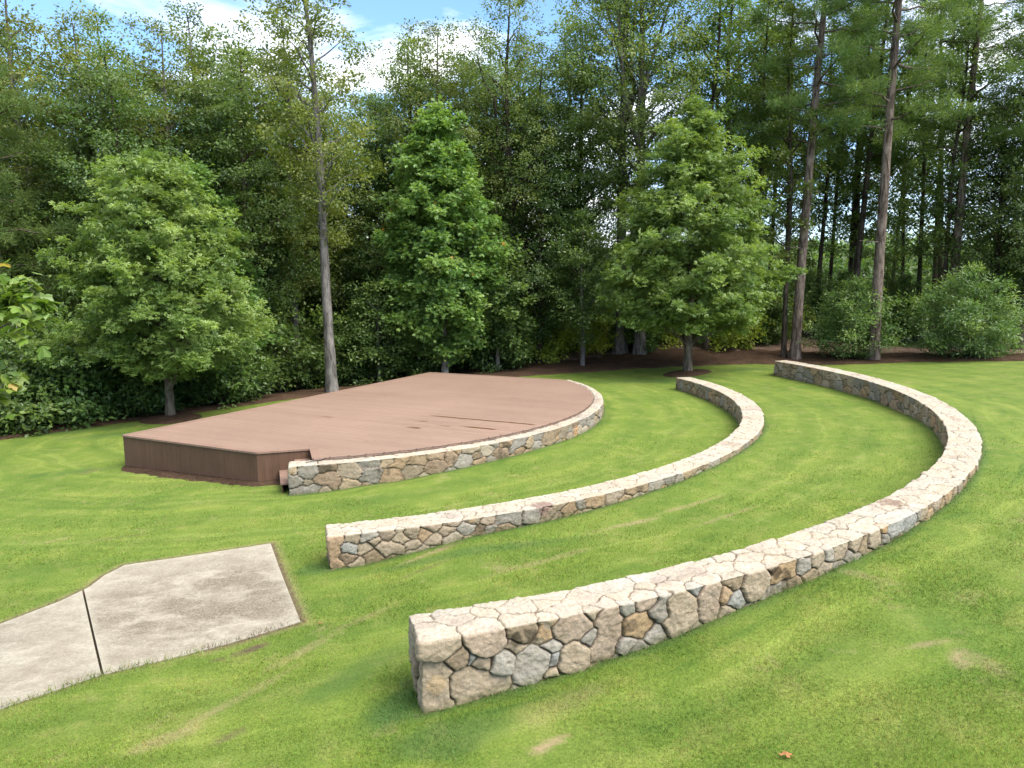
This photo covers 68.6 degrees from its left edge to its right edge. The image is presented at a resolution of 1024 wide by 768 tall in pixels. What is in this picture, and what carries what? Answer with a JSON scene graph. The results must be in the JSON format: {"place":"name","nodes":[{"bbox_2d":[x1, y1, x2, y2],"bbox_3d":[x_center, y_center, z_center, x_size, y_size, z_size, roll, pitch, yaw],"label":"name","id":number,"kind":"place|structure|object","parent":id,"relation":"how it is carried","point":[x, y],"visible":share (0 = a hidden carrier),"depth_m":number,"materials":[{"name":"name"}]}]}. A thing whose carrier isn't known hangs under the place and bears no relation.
{"place":"outdoors","nodes":[
{"label":"outdoors","id":0,"kind":"place"},
{"bbox_2d":[0,591,100,709],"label":"path","id":1,"kind":"structure","parent":0,"point":[42,649],"depth_m":8.13,"materials":[{"name":"concrete"}]},
{"bbox_2d":[84,543,300,673],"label":"path","id":2,"kind":"structure","parent":0,"point":[156,610],"depth_m":9.24,"materials":[{"name":"concrete"}]},
{"bbox_2d":[0,291,1023,767],"bbox_3d":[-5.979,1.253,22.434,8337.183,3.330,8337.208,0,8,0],"label":"lawn","id":3,"kind":"structure","parent":0,"point":[640,405],"depth_m":9.21,"materials":[{"name":"green plant"}]},
{"bbox_2d":[0,259,60,419],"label":"tulip tree","id":4,"kind":"object","parent":3,"relation":"on","point":[18,291],"visible":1,"depth_m":6.34,"materials":[{"name":"green plant"}]},
{"bbox_2d":[0,0,121,326],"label":"broadleaf tree","id":5,"kind":"object","parent":3,"relation":"on","point":[6,28],"visible":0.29,"depth_m":28.31,"materials":[{"name":"green plant"}]},
{"bbox_2d":[21,145,286,415],"bbox_3d":[-10.477,-2.978,22.850,7.048,8.275,6.530,0,8,0],"label":"oak tree","id":6,"kind":"object","parent":3,"relation":"on","point":[140,229],"visible":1,"depth_m":21.55,"materials":[{"name":"green plant"}]},
{"bbox_2d":[121,466,279,486],"bbox_3d":[-6.470,1.926,15.804,5.470,0.213,1.047,4,9,29],"label":"mulch strip","id":7,"kind":"object","parent":3,"relation":"on","point":[173,475],"visible":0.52,"depth_m":15.64,"materials":[{"name":"brown soil"}]},
{"bbox_2d":[122,372,593,492],"bbox_3d":[-2.309,0.972,20.308,8.265,0.745,12.988,4,9,27],"label":"wooden stage","id":8,"kind":"object","parent":3,"relation":"on","point":[423,411],"visible":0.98,"depth_m":17.75,"materials":[{"name":"brown wood"}]},
{"bbox_2d":[287,380,603,494],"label":"stone wall","id":9,"kind":"structure","parent":3,"relation":"on","point":[304,477],"depth_m":14.94,"materials":[{"name":"beige stone"}]},
{"bbox_2d":[65,228,1020,318],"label":"wood","id":10,"kind":"object","parent":3,"relation":"on","point":[911,267],"visible":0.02,"depth_m":98.04,"materials":[{"name":"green plant"}]},
{"bbox_2d":[325,377,763,569],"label":"stone wall","id":11,"kind":"structure","parent":3,"relation":"on","point":[360,543],"depth_m":11.41,"materials":[{"name":"beige stone"}]},
{"bbox_2d":[408,360,982,713],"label":"stone wall","id":12,"kind":"structure","parent":3,"relation":"on","point":[459,656],"depth_m":7.34,"materials":[{"name":"beige stone"}]},
{"bbox_2d":[591,94,807,370],"bbox_3d":[6.913,-5.562,28.559,7.159,10.575,7.398,-8,11,-43],"label":"oak tree","id":13,"kind":"object","parent":3,"relation":"on","point":[707,287],"visible":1,"depth_m":27.58,"materials":[{"name":"green plant"}]},
{"bbox_2d":[850,253,937,341],"bbox_3d":[19.118,-4.253,38.264,4.390,4.850,4.234,-1,8,-1],"label":"shrub","id":14,"kind":"object","parent":3,"relation":"on","point":[890,281],"visible":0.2,"depth_m":37.79,"materials":[{"name":"green plant"}]},
{"bbox_2d":[860,271,936,343],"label":"shrub","id":15,"kind":"object","parent":3,"relation":"on","point":[908,285],"visible":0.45,"depth_m":36.66,"materials":[{"name":"green plant"}]},
{"bbox_2d":[873,41,933,304],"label":"broadleaf tree","id":16,"kind":"object","parent":3,"relation":"on","point":[890,214],"visible":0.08,"depth_m":40.64,"materials":[{"name":"green plant"}]},
{"bbox_2d":[870,38,938,337],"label":"broadleaf tree","id":17,"kind":"object","parent":3,"relation":"on","point":[903,232],"visible":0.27,"depth_m":38.23,"materials":[{"name":"green plant"}]},
{"bbox_2d":[881,0,962,342],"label":"broadleaf tree","id":18,"kind":"object","parent":3,"relation":"on","point":[921,197],"visible":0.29,"depth_m":36.19,"materials":[{"name":"green plant"}]},
{"bbox_2d":[907,11,992,331],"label":"broadleaf tree","id":19,"kind":"object","parent":3,"relation":"on","point":[936,261],"visible":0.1,"depth_m":39.89,"materials":[{"name":"green plant"}]},
{"bbox_2d":[898,0,1013,333],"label":"pine tree","id":20,"kind":"object","parent":3,"relation":"on","point":[939,274],"visible":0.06,"depth_m":39.90,"materials":[{"name":"green plant"}]},
{"bbox_2d":[894,85,1023,347],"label":"broadleaf tree","id":21,"kind":"object","parent":3,"relation":"on","point":[999,234],"visible":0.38,"depth_m":33.29,"materials":[{"name":"green plant"}]},
{"bbox_2d":[933,71,1023,343],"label":"broadleaf tree","id":22,"kind":"object","parent":3,"relation":"on","point":[1019,201],"visible":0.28,"depth_m":33.32,"materials":[{"name":"green plant"}]},
{"bbox_2d":[0,0,1023,269],"label":"sky","id":23,"kind":"structure","parent":0,"point":[378,19],"materials":[{"name":"blue"}]},
{"bbox_2d":[248,332,1023,395],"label":"forest floor","id":24,"kind":"structure","parent":0,"point":[576,354],"depth_m":34.62,"materials":[{"name":"brown soil"}]},
{"bbox_2d":[0,33,89,335],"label":"tree","id":25,"kind":"object","parent":24,"relation":"on","point":[10,100],"visible":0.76,"depth_m":25.08,"materials":[{"name":"green plant"}]},
{"bbox_2d":[27,285,90,372],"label":"shrub","id":26,"kind":"object","parent":24,"relation":"on","point":[74,301],"visible":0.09,"depth_m":26.03,"materials":[{"name":"green plant"}]},
{"bbox_2d":[0,53,117,336],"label":"broadleaf tree","id":27,"kind":"object","parent":24,"relation":"on","point":[17,161],"visible":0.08,"depth_m":29.03,"materials":[{"name":"green plant"}]},
{"bbox_2d":[1,0,161,314],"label":"broadleaf tree","id":28,"kind":"object","parent":24,"relation":"on","point":[63,18],"visible":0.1,"depth_m":28.89,"materials":[{"name":"green plant"}]},
{"bbox_2d":[1,2,173,314],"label":"broadleaf tree","id":29,"kind":"object","parent":24,"relation":"on","point":[103,21],"visible":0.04,"depth_m":32.65,"materials":[{"name":"green plant"}]},
{"bbox_2d":[0,58,216,350],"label":"broadleaf tree","id":30,"kind":"object","parent":24,"relation":"on","point":[91,153],"visible":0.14,"depth_m":26.84,"materials":[{"name":"green plant"}]},
{"bbox_2d":[0,29,235,323],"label":"broadleaf tree","id":31,"kind":"object","parent":24,"relation":"on","point":[117,145],"visible":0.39,"depth_m":25.72,"materials":[{"name":"green plant"}]},
{"bbox_2d":[64,12,255,254],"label":"broadleaf tree","id":32,"kind":"object","parent":24,"relation":"on","point":[163,76],"visible":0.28,"depth_m":28.40,"materials":[{"name":"green plant"}]},
{"bbox_2d":[123,0,286,274],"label":"broadleaf tree","id":33,"kind":"object","parent":24,"relation":"on","point":[191,55],"visible":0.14,"depth_m":31.59,"materials":[{"name":"green plant"}]},
{"bbox_2d":[122,81,332,355],"bbox_3d":[-11.687,-5.602,29.787,8.171,12.559,8.564,4,9,30],"label":"broadleaf tree","id":34,"kind":"object","parent":24,"relation":"on","point":[204,120],"visible":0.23,"depth_m":28.78,"materials":[{"name":"green plant"}]},
{"bbox_2d":[163,37,353,392],"bbox_3d":[-10.295,-6.399,29.675,7.906,13.947,7.342,-1,7,-3],"label":"broadleaf tree","id":35,"kind":"object","parent":24,"relation":"on","point":[228,104],"visible":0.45,"depth_m":28.80,"materials":[{"name":"green plant"}]},
{"bbox_2d":[170,23,363,356],"bbox_3d":[-12.028,-7.503,33.760,10.802,15.872,10.320,1,8,9],"label":"broadleaf tree","id":36,"kind":"object","parent":24,"relation":"on","point":[318,292],"visible":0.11,"depth_m":31.90,"materials":[{"name":"green plant"}]},
{"bbox_2d":[244,288,339,395],"bbox_3d":[-9.410,-1.413,29.665,4.698,4.757,4.386,4,9,31],"label":"shrub","id":37,"kind":"object","parent":24,"relation":"on","point":[281,384],"visible":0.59,"depth_m":29.46,"materials":[{"name":"green plant"}]},
{"bbox_2d":[223,60,372,333],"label":"broadleaf tree","id":38,"kind":"object","parent":24,"relation":"on","point":[348,220],"visible":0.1,"depth_m":32.98,"materials":[{"name":"green plant"}]},
{"bbox_2d":[218,0,387,387],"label":"broadleaf tree","id":39,"kind":"object","parent":24,"relation":"on","point":[271,191],"visible":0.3,"depth_m":31.47,"materials":[{"name":"green plant"}]},
{"bbox_2d":[277,294,346,381],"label":"shrub","id":40,"kind":"object","parent":24,"relation":"on","point":[312,322],"visible":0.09,"depth_m":34.41,"materials":[{"name":"green plant"}]},
{"bbox_2d":[279,336,350,390],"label":"shrub","id":41,"kind":"object","parent":24,"relation":"on","point":[303,385],"visible":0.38,"depth_m":30.63,"materials":[{"name":"green plant"}]},
{"bbox_2d":[255,92,390,341],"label":"broadleaf tree","id":42,"kind":"object","parent":24,"relation":"on","point":[348,259],"visible":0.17,"depth_m":33.67,"materials":[{"name":"green plant"}]},
{"bbox_2d":[279,86,415,335],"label":"broadleaf tree","id":43,"kind":"object","parent":24,"relation":"on","point":[366,225],"visible":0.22,"depth_m":34.27,"materials":[{"name":"green plant"}]},
{"bbox_2d":[322,316,415,385],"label":"shrub","id":44,"kind":"object","parent":24,"relation":"on","point":[382,366],"visible":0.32,"depth_m":30.97,"materials":[{"name":"green plant"}]},
{"bbox_2d":[328,31,505,366],"bbox_3d":[-4.571,-8.464,35.672,9.053,15.972,8.408,-5,10,-32],"label":"broadleaf tree","id":45,"kind":"object","parent":24,"relation":"on","point":[392,69],"visible":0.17,"depth_m":34.02,"materials":[{"name":"green plant"}]},
{"bbox_2d":[332,28,502,266],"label":"broadleaf tree","id":46,"kind":"object","parent":24,"relation":"on","point":[430,53],"visible":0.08,"depth_m":37.52,"materials":[{"name":"green plant"}]},
{"bbox_2d":[380,307,455,376],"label":"shrub","id":47,"kind":"object","parent":24,"relation":"on","point":[424,362],"visible":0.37,"depth_m":31.20,"materials":[{"name":"green plant"}]},
{"bbox_2d":[357,16,505,258],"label":"broadleaf tree","id":48,"kind":"object","parent":24,"relation":"on","point":[435,29],"visible":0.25,"depth_m":33.23,"materials":[{"name":"green plant"}]},
{"bbox_2d":[360,44,553,292],"bbox_3d":[-2.378,-9.082,38.573,10.339,15.915,10.782,-1,8,-4],"label":"broadleaf tree","id":49,"kind":"object","parent":24,"relation":"on","point":[463,57],"visible":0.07,"depth_m":36.81,"materials":[{"name":"green plant"}]},
{"bbox_2d":[458,319,539,372],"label":"shrub","id":50,"kind":"object","parent":24,"relation":"on","point":[483,359],"visible":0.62,"depth_m":31.94,"materials":[{"name":"green plant"}]},
{"bbox_2d":[458,90,560,307],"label":"broadleaf tree","id":51,"kind":"object","parent":24,"relation":"on","point":[484,195],"visible":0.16,"depth_m":34.06,"materials":[{"name":"green plant"}]},
{"bbox_2d":[0,348,1023,439],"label":"mulch bed","id":52,"kind":"object","parent":24,"relation":"on","point":[662,358],"visible":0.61,"depth_m":31.29,"materials":[{"name":"brown soil"}]},
{"bbox_2d":[0,336,64,438],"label":"shrub","id":53,"kind":"object","parent":52,"relation":"on","point":[33,419],"visible":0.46,"depth_m":21.35,"materials":[{"name":"green plant"}]},
{"bbox_2d":[0,318,94,431],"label":"shrub","id":54,"kind":"object","parent":52,"relation":"on","point":[41,387],"visible":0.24,"depth_m":21.85,"materials":[{"name":"green plant"}]},
{"bbox_2d":[2,338,108,428],"bbox_3d":[-14.234,0.045,23.223,3.920,3.297,4.458,-4,9,-22],"label":"shrub","id":55,"kind":"object","parent":52,"relation":"on","point":[72,376],"visible":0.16,"depth_m":22.44,"materials":[{"name":"green plant"}]},
{"bbox_2d":[28,339,150,431],"bbox_3d":[-13.105,0.019,23.242,3.770,3.170,4.286,-7,10,-40],"label":"shrub","id":56,"kind":"object","parent":52,"relation":"on","point":[87,416],"visible":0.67,"depth_m":22.73,"materials":[{"name":"green plant"}]},
{"bbox_2d":[87,333,184,418],"bbox_3d":[-12.150,-0.286,24.479,3.185,3.454,3.412,-6,9,-33],"label":"shrub","id":57,"kind":"object","parent":52,"relation":"on","point":[136,379],"visible":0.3,"depth_m":23.62,"materials":[{"name":"green plant"}]},
{"bbox_2d":[105,369,193,416],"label":"shrub","id":58,"kind":"object","parent":52,"relation":"on","point":[160,407],"visible":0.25,"depth_m":23.93,"materials":[{"name":"green plant"}]},
{"bbox_2d":[139,413,201,423],"bbox_3d":[-10.591,1.054,23.295,2.052,0.250,2.176,0,8,0],"label":"mulch mound","id":59,"kind":"object","parent":52,"relation":"on","point":[173,419],"visible":0.84,"depth_m":22.86,"materials":[{"name":"brown soil"}]},
{"bbox_2d":[161,367,221,409],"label":"shrub","id":60,"kind":"object","parent":52,"relation":"on","point":[211,378],"visible":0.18,"depth_m":25.33,"materials":[{"name":"green plant"}]},
{"bbox_2d":[145,160,293,385],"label":"tulip tree","id":61,"kind":"object","parent":52,"relation":"on","point":[202,179],"visible":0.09,"depth_m":26.64,"materials":[{"name":"green plant"}]},
{"bbox_2d":[173,303,275,408],"bbox_3d":[-10.302,-0.811,25.905,3.809,4.131,4.080,-1,8,-1],"label":"shrub","id":62,"kind":"object","parent":52,"relation":"on","point":[223,379],"visible":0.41,"depth_m":25.30,"materials":[{"name":"green plant"}]},
{"bbox_2d":[174,350,285,406],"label":"shrub","id":63,"kind":"object","parent":52,"relation":"on","point":[262,382],"visible":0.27,"depth_m":26.16,"materials":[{"name":"green plant"}]},
{"bbox_2d":[234,0,390,392],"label":"broadleaf tree","id":64,"kind":"object","parent":52,"relation":"on","point":[331,380],"visible":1,"depth_m":26.45,"materials":[{"name":"green plant"}]},
{"bbox_2d":[310,300,402,385],"bbox_3d":[-6.284,-1.479,31.145,3.930,3.979,3.668,2,8,16],"label":"shrub","id":65,"kind":"object","parent":52,"relation":"on","point":[352,360],"visible":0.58,"depth_m":30.53,"materials":[{"name":"green plant"}]},
{"bbox_2d":[319,276,420,381],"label":"sapling tree","id":66,"kind":"object","parent":52,"relation":"on","point":[377,314],"visible":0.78,"depth_m":30.12,"materials":[{"name":"green plant"}]},
{"bbox_2d":[370,94,523,372],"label":"sycamore tree","id":67,"kind":"object","parent":52,"relation":"on","point":[434,241],"visible":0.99,"depth_m":29.42,"materials":[{"name":"green plant"}]},
{"bbox_2d":[457,221,538,369],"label":"sapling tree","id":68,"kind":"object","parent":52,"relation":"on","point":[508,312],"visible":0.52,"depth_m":31.12,"materials":[{"name":"green plant"}]},
{"bbox_2d":[536,205,623,365],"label":"sapling tree","id":69,"kind":"object","parent":52,"relation":"on","point":[581,307],"visible":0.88,"depth_m":31.60,"materials":[{"name":"green plant"}]},
{"bbox_2d":[744,0,835,357],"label":"broadleaf tree","id":70,"kind":"object","parent":52,"relation":"on","point":[790,193],"visible":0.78,"depth_m":31.01,"materials":[{"name":"green plant"}]},
{"bbox_2d":[729,0,891,359],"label":"pine tree","id":71,"kind":"object","parent":52,"relation":"on","point":[794,105],"visible":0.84,"depth_m":30.26,"materials":[{"name":"green plant"}]},
{"bbox_2d":[798,272,918,359],"bbox_3d":[14.116,-2.556,30.738,4.496,4.115,4.081,0,8,0],"label":"holly bush","id":72,"kind":"object","parent":52,"relation":"on","point":[838,326],"visible":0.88,"depth_m":30.60,"materials":[{"name":"green plant"}]},
{"bbox_2d":[796,0,979,359],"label":"pine tree","id":73,"kind":"object","parent":52,"relation":"on","point":[890,134],"visible":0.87,"depth_m":29.04,"materials":[{"name":"green plant"}]},
{"bbox_2d":[888,260,1023,358],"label":"holly bush","id":74,"kind":"object","parent":52,"relation":"on","point":[951,320],"visible":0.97,"depth_m":29.03,"materials":[{"name":"green plant"}]},
{"bbox_2d":[424,0,610,359],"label":"broadleaf tree","id":75,"kind":"object","parent":24,"relation":"on","point":[507,76],"visible":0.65,"depth_m":32.20,"materials":[{"name":"green plant"}]},
{"bbox_2d":[457,51,613,307],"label":"broadleaf tree","id":76,"kind":"object","parent":24,"relation":"on","point":[520,87],"visible":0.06,"depth_m":37.43,"materials":[{"name":"green plant"}]},
{"bbox_2d":[467,89,612,362],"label":"broadleaf tree","id":77,"kind":"object","parent":24,"relation":"on","point":[542,289],"visible":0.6,"depth_m":32.45,"materials":[{"name":"green plant"}]},
{"bbox_2d":[504,304,579,363],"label":"shrub","id":78,"kind":"object","parent":24,"relation":"on","point":[554,353],"visible":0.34,"depth_m":33.86,"materials":[{"name":"green plant"}]},
{"bbox_2d":[506,14,638,294],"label":"broadleaf tree","id":79,"kind":"object","parent":24,"relation":"on","point":[561,25],"visible":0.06,"depth_m":39.62,"materials":[{"name":"green plant"}]},
{"bbox_2d":[493,20,673,350],"bbox_3d":[3.457,-9.171,35.290,8.794,15.515,8.168,0,8,5],"label":"broadleaf tree","id":80,"kind":"object","parent":24,"relation":"on","point":[586,85],"visible":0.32,"depth_m":33.64,"materials":[{"name":"green plant"}]},
{"bbox_2d":[556,303,630,355],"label":"shrub","id":81,"kind":"object","parent":24,"relation":"on","point":[590,348],"visible":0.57,"depth_m":34.72,"materials":[{"name":"green plant"}]},
{"bbox_2d":[522,0,739,353],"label":"broadleaf tree","id":82,"kind":"object","parent":24,"relation":"on","point":[619,346],"visible":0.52,"depth_m":32.29,"materials":[{"name":"green plant"}]},
{"bbox_2d":[597,298,677,354],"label":"shrub","id":83,"kind":"object","parent":24,"relation":"on","point":[648,340],"visible":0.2,"depth_m":34.20,"materials":[{"name":"green plant"}]},
{"bbox_2d":[544,0,749,354],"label":"broadleaf tree","id":84,"kind":"object","parent":24,"relation":"on","point":[644,84],"visible":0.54,"depth_m":31.63,"materials":[{"name":"green plant"}]},
{"bbox_2d":[673,0,767,348],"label":"broadleaf tree","id":85,"kind":"object","parent":24,"relation":"on","point":[705,344],"visible":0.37,"depth_m":32.03,"materials":[{"name":"green plant"}]},
{"bbox_2d":[701,302,774,351],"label":"shrub","id":86,"kind":"object","parent":24,"relation":"on","point":[735,340],"visible":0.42,"depth_m":33.83,"materials":[{"name":"green plant"}]},
{"bbox_2d":[708,0,768,237],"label":"broadleaf tree","id":87,"kind":"object","parent":24,"relation":"on","point":[738,62],"visible":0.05,"depth_m":36.79,"materials":[{"name":"green plant"}]},
{"bbox_2d":[646,0,837,255],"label":"broadleaf tree","id":88,"kind":"object","parent":24,"relation":"on","point":[740,12],"visible":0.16,"depth_m":34.69,"materials":[{"name":"green plant"}]},
{"bbox_2d":[723,0,800,348],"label":"broadleaf tree","id":89,"kind":"object","parent":24,"relation":"on","point":[764,191],"visible":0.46,"depth_m":32.86,"materials":[{"name":"green plant"}]},
{"bbox_2d":[752,285,812,345],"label":"shrub","id":90,"kind":"object","parent":24,"relation":"on","point":[776,330],"visible":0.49,"depth_m":34.93,"materials":[{"name":"green plant"}]},
{"bbox_2d":[745,28,825,340],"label":"broadleaf tree","id":91,"kind":"object","parent":24,"relation":"on","point":[802,162],"visible":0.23,"depth_m":35.50,"materials":[{"name":"green plant"}]},
{"bbox_2d":[733,0,854,292],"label":"pine tree","id":92,"kind":"object","parent":24,"relation":"on","point":[810,27],"visible":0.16,"depth_m":36.09,"materials":[{"name":"green plant"}]},
{"bbox_2d":[776,71,833,265],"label":"broadleaf tree","id":93,"kind":"object","parent":24,"relation":"on","point":[795,214],"visible":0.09,"depth_m":39.21,"materials":[{"name":"green plant"}]},
{"bbox_2d":[768,248,845,338],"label":"shrub","id":94,"kind":"object","parent":24,"relation":"on","point":[808,278],"visible":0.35,"depth_m":37.66,"materials":[{"name":"green plant"}]},
{"bbox_2d":[798,6,863,337],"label":"broadleaf tree","id":95,"kind":"object","parent":24,"relation":"on","point":[823,211],"visible":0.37,"depth_m":37.18,"materials":[{"name":"green plant"}]},
{"bbox_2d":[803,268,871,339],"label":"shrub","id":96,"kind":"object","parent":24,"relation":"on","point":[844,274],"visible":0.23,"depth_m":37.18,"materials":[{"name":"green plant"}]},
{"bbox_2d":[801,54,876,329],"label":"broadleaf tree","id":97,"kind":"object","parent":24,"relation":"on","point":[836,220],"visible":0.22,"depth_m":38.61,"materials":[{"name":"green plant"}]},
{"bbox_2d":[821,31,908,273],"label":"broadleaf tree","id":98,"kind":"object","parent":24,"relation":"on","point":[864,250],"visible":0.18,"depth_m":38.68,"materials":[{"name":"green plant"}]},
{"bbox_2d":[823,1,915,310],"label":"broadleaf tree","id":99,"kind":"object","parent":24,"relation":"on","point":[850,262],"visible":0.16,"depth_m":38.67,"materials":[{"name":"green plant"}]},
{"bbox_2d":[847,25,919,268],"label":"broadleaf tree","id":100,"kind":"object","parent":24,"relation":"on","point":[896,205],"visible":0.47,"depth_m":34.53,"materials":[{"name":"green plant"}]},
{"bbox_2d":[804,0,965,343],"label":"pine tree","id":101,"kind":"object","parent":24,"relation":"on","point":[871,64],"visible":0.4,"depth_m":34.33,"materials":[{"name":"green plant"}]},
{"bbox_2d":[892,0,1023,348],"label":"pine tree","id":102,"kind":"object","parent":24,"relation":"on","point":[981,28],"visible":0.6,"depth_m":31.82,"materials":[{"name":"green plant"}]},
{"bbox_2d":[905,5,1023,349],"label":"broadleaf tree","id":103,"kind":"object","parent":24,"relation":"on","point":[1018,179],"visible":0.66,"depth_m":31.90,"materials":[{"name":"green plant"}]},
{"bbox_2d":[909,1,1020,336],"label":"broadleaf tree","id":104,"kind":"object","parent":24,"relation":"on","point":[950,209],"visible":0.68,"depth_m":32.52,"materials":[{"name":"green plant"}]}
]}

